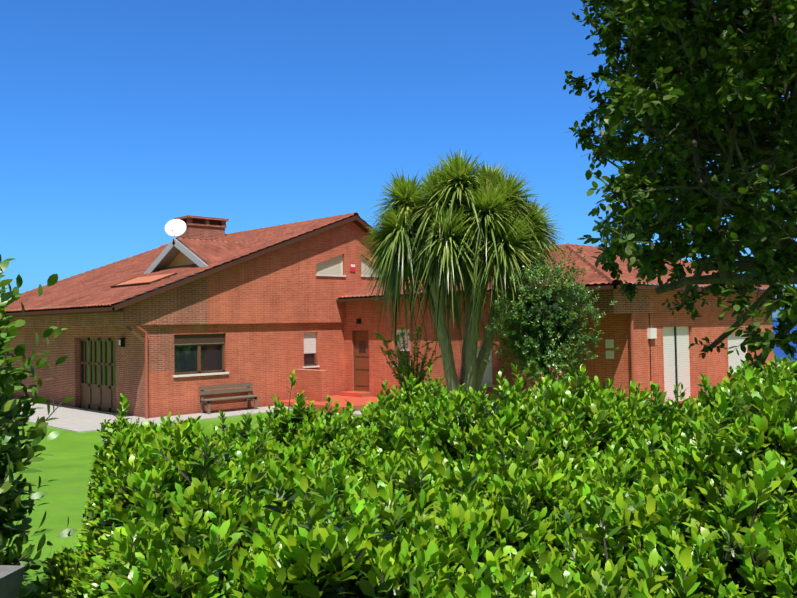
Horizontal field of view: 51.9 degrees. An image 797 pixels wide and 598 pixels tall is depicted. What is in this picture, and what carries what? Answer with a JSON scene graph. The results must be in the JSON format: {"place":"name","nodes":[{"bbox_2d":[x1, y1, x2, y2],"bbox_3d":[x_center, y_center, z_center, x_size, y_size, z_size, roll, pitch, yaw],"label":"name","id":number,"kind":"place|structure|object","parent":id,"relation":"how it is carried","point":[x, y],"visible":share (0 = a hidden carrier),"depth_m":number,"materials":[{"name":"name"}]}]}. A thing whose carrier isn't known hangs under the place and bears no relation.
{"place":"outdoors","nodes":[
{"label":"outdoors","id":0,"kind":"place"},
{"bbox_2d":[122,270,207,324],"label":"brick wall","id":1,"kind":"structure","parent":0,"point":[186,304],"depth_m":25.61,"materials":[{"name":"red brick"}]},
{"bbox_2d":[165,219,186,236],"bbox_3d":[-9.479,-3.024,34.782,0.919,0.791,0.316,-1,-2,0],"label":"satellite dish","id":2,"kind":"object","parent":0,"point":[178,226],"visible":0.98,"depth_m":34.83,"materials":[{"name":"white metal"}]},
{"bbox_2d":[3,409,361,597],"bbox_3d":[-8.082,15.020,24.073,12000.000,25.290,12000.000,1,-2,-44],"label":"lawn","id":3,"kind":"structure","parent":0,"point":[67,467],"depth_m":9.94,"materials":[{"name":"green plant"}]},
{"bbox_2d":[0,565,24,597],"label":"stone pillar","id":4,"kind":"structure","parent":3,"relation":"on","point":[11,576],"depth_m":1.97,"materials":[{"name":"grey stone"}]},
{"bbox_2d":[0,254,78,597],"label":"laurel shrub","id":5,"kind":"object","parent":3,"relation":"on","point":[14,506],"depth_m":3.56,"materials":[{"name":"green plant"}]},
{"bbox_2d":[15,398,361,432],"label":"concrete path","id":6,"kind":"structure","parent":3,"relation":"on","point":[77,419],"depth_m":25.52,"materials":[{"name":"grey concrete"}]},
{"bbox_2d":[199,383,259,413],"bbox_3d":[-5.503,3.243,26.663,2.000,0.900,0.510,1,-2,-44],"label":"bench","id":7,"kind":"object","parent":6,"relation":"on","point":[202,392],"visible":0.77,"depth_m":26.64,"materials":[{"name":"brown wood"}]},
{"bbox_2d":[279,395,377,412],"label":"red terrace tiles","id":8,"kind":"object","parent":3,"relation":"on","point":[357,402],"visible":0.15,"depth_m":27.55,"materials":[{"name":"red tile"}]},
{"bbox_2d":[340,391,371,397],"bbox_3d":[-1.552,3.446,29.620,0.500,0.140,1.200,1,-2,-44],"label":"doorstep","id":9,"kind":"object","parent":8,"relation":"on","point":[356,394],"visible":1,"depth_m":29.40,"materials":[{"name":"red tile"}]},
{"bbox_2d":[0,215,762,417],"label":"brown brick wall","id":10,"kind":"structure","parent":3,"relation":"on","point":[60,385],"depth_m":26.91,"materials":[{"name":"brown brick"}]},
{"bbox_2d":[5,215,352,311],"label":"roof","id":11,"kind":"structure","parent":10,"relation":"on","point":[92,287],"depth_m":30.39,"materials":[{"name":"tile"}]},
{"bbox_2d":[110,273,176,287],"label":"roof panel frames","id":12,"kind":"structure","parent":11,"relation":"on","point":[134,284],"depth_m":27.06,"materials":[{"name":"brown metal"}]},
{"bbox_2d":[117,273,173,284],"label":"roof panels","id":13,"kind":"object","parent":12,"relation":"in","point":[144,279],"visible":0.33,"depth_m":27.84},
{"bbox_2d":[144,238,213,273],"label":"dormer bargeboards","id":14,"kind":"object","parent":11,"relation":"on","point":[169,252],"visible":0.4,"depth_m":29.05,"materials":[{"name":"grey"}]},
{"bbox_2d":[167,251,194,266],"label":"dormer wall","id":15,"kind":"structure","parent":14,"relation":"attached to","point":[180,259],"depth_m":29.46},
{"bbox_2d":[177,238,248,264],"bbox_3d":[-5.780,-1.584,28.926,3.347,1.210,2.477,1,-2,-44],"label":"roof dormer","id":16,"kind":"object","parent":11,"relation":"on","point":[209,252],"visible":0.77,"depth_m":28.73,"materials":[{"name":"tile"}]},
{"bbox_2d":[160,212,620,284],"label":"roof ridge tiles","id":17,"kind":"object","parent":11,"relation":"on","point":[572,248],"visible":0.27,"depth_m":28.57,"materials":[{"name":"red tile"}]},
{"bbox_2d":[182,219,220,225],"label":"chimney openings","id":18,"kind":"object","parent":10,"relation":"on","point":[196,221],"visible":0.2,"depth_m":36.03,"materials":[{"name":"brown"}]},
{"bbox_2d":[79,325,368,412],"bbox_3d":[-6.218,2.339,29.316,8.794,2.889,5.680,0,-2,-35],"label":"dark joinery wood","id":19,"kind":"object","parent":10,"relation":"in","point":[98,396],"visible":0.71,"depth_m":27.90,"materials":[{"name":"brown wood"}]},
{"bbox_2d":[81,341,114,385],"bbox_3d":[-10.198,2.178,27.967,0.001,1.500,3.120,1,-2,-44],"label":"door glass","id":20,"kind":"object","parent":19,"relation":"attached to","point":[96,361],"visible":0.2,"depth_m":28.17,"materials":[{"name":"green glass"}]},
{"bbox_2d":[174,333,224,343],"bbox_3d":[-6.457,1.281,26.440,1.880,0.300,0.140,1,-2,-44],"label":"roller shutter","id":21,"kind":"object","parent":19,"relation":"on","point":[195,338],"visible":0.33,"depth_m":26.36,"materials":[{"name":"brown plastic"}]},
{"bbox_2d":[175,341,409,372],"bbox_3d":[-3.697,1.923,28.182,7.983,0.970,2.587,0,-2,-17],"label":"window glass","id":22,"kind":"object","parent":19,"relation":"in","point":[186,358],"visible":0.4,"depth_m":26.61,"materials":[{"name":"black glass"}]},
{"bbox_2d":[317,255,384,275],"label":"window shutters","id":23,"kind":"object","parent":10,"relation":"attached to","point":[331,266],"visible":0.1,"depth_m":30.33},
{"bbox_2d":[350,262,355,271],"bbox_3d":[-1.720,-1.200,30.729,0.250,0.340,0.027,1,-2,-44],"label":"alarm box","id":24,"kind":"object","parent":10,"relation":"attached to","point":[352,269],"visible":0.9,"depth_m":30.70,"materials":[{"name":"red plastic"}]},
{"bbox_2d":[355,333,368,391],"bbox_3d":[-1.297,2.260,29.912,0.050,2.220,0.930,1,-2,-44],"label":"door","id":25,"kind":"structure","parent":10,"relation":"attached to","point":[362,376],"depth_m":29.90,"materials":[{"name":"brown wood"}]},
{"bbox_2d":[2,215,764,316],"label":"roof fascia gutters","id":26,"kind":"object","parent":10,"relation":"attached to","point":[359,222],"visible":0.71,"depth_m":26.68,"materials":[{"name":"brown metal"}]},
{"bbox_2d":[576,247,784,289],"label":"roof","id":27,"kind":"structure","parent":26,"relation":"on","point":[627,276],"depth_m":26.21,"materials":[{"name":"tile"}]},
{"bbox_2d":[134,313,634,418],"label":"downpipes","id":28,"kind":"object","parent":10,"relation":"attached to","point":[146,361],"visible":0.69,"depth_m":24.86,"materials":[{"name":"brown metal"}]},
{"bbox_2d":[117,255,677,404],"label":"fittings","id":29,"kind":"object","parent":10,"relation":"attached to","point":[651,334],"depth_m":24.76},
{"bbox_2d":[173,274,733,386],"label":"window sills","id":30,"kind":"structure","parent":10,"relation":"attached to","point":[201,374],"depth_m":26.71,"materials":[{"name":"white stone"}]},
{"bbox_2d":[304,326,746,401],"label":"window shutters","id":31,"kind":"object","parent":10,"relation":"on","point":[683,359],"visible":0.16,"depth_m":25.27,"materials":[{"name":"white plastic"}]},
{"bbox_2d":[374,326,441,392],"bbox_3d":[0.379,2.152,24.108,1.753,2.752,2.034,18,-19,-85],"label":"young shrub","id":32,"kind":"object","parent":3,"relation":"on","point":[405,370],"depth_m":23.74,"materials":[{"name":"green plant"}]},
{"bbox_2d":[30,355,796,597],"bbox_3d":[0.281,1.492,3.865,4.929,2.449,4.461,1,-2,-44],"label":"hedge","id":33,"kind":"object","parent":3,"relation":"on","point":[418,552],"depth_m":2.10,"materials":[{"name":"green plant"}]},
{"bbox_2d":[358,148,565,397],"bbox_3d":[1.784,-0.039,21.913,5.320,7.417,5.442,1,-2,-44],"label":"cordyline palm","id":34,"kind":"object","parent":3,"relation":"on","point":[512,223],"depth_m":20.72,"materials":[{"name":"green plant"}]},
{"bbox_2d":[390,198,523,290],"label":"palm tree leaves","id":35,"kind":"object","parent":34,"relation":"attached to","point":[452,253],"visible":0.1,"depth_m":20.77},
{"bbox_2d":[476,238,619,388],"bbox_3d":[3.639,0.985,20.041,3.209,5.125,3.676,1,-2,-44],"label":"bush","id":36,"kind":"object","parent":3,"relation":"on","point":[555,357],"depth_m":19.41,"materials":[{"name":"green plant"}]},
{"bbox_2d":[207,217,380,323],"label":"brick wall","id":37,"kind":"structure","parent":0,"point":[285,284],"depth_m":28.77,"materials":[{"name":"red brick"}]},
{"bbox_2d":[0,0,796,317],"label":"sky","id":38,"kind":"structure","parent":0,"point":[120,120],"materials":[{"name":"blue"}]},
{"bbox_2d":[148,252,775,417],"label":"orange brick wall","id":39,"kind":"structure","parent":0,"point":[264,358],"depth_m":27.01,"materials":[{"name":"brick"}]},
{"bbox_2d":[338,247,614,297],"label":"roof wing","id":40,"kind":"structure","parent":39,"relation":"on","point":[590,276],"depth_m":26.12,"materials":[{"name":"red tile"}]},
{"bbox_2d":[563,0,796,372],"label":"oak tree","id":41,"kind":"object","parent":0,"point":[649,105],"depth_m":8.37,"materials":[{"name":"green plant"}]},
{"bbox_2d":[772,318,796,367],"bbox_3d":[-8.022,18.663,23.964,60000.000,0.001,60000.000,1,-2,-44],"label":"sea water","id":42,"kind":"structure","parent":0,"point":[781,354],"depth_m":448.82,"materials":[{"name":"blue liquid"}]}
]}

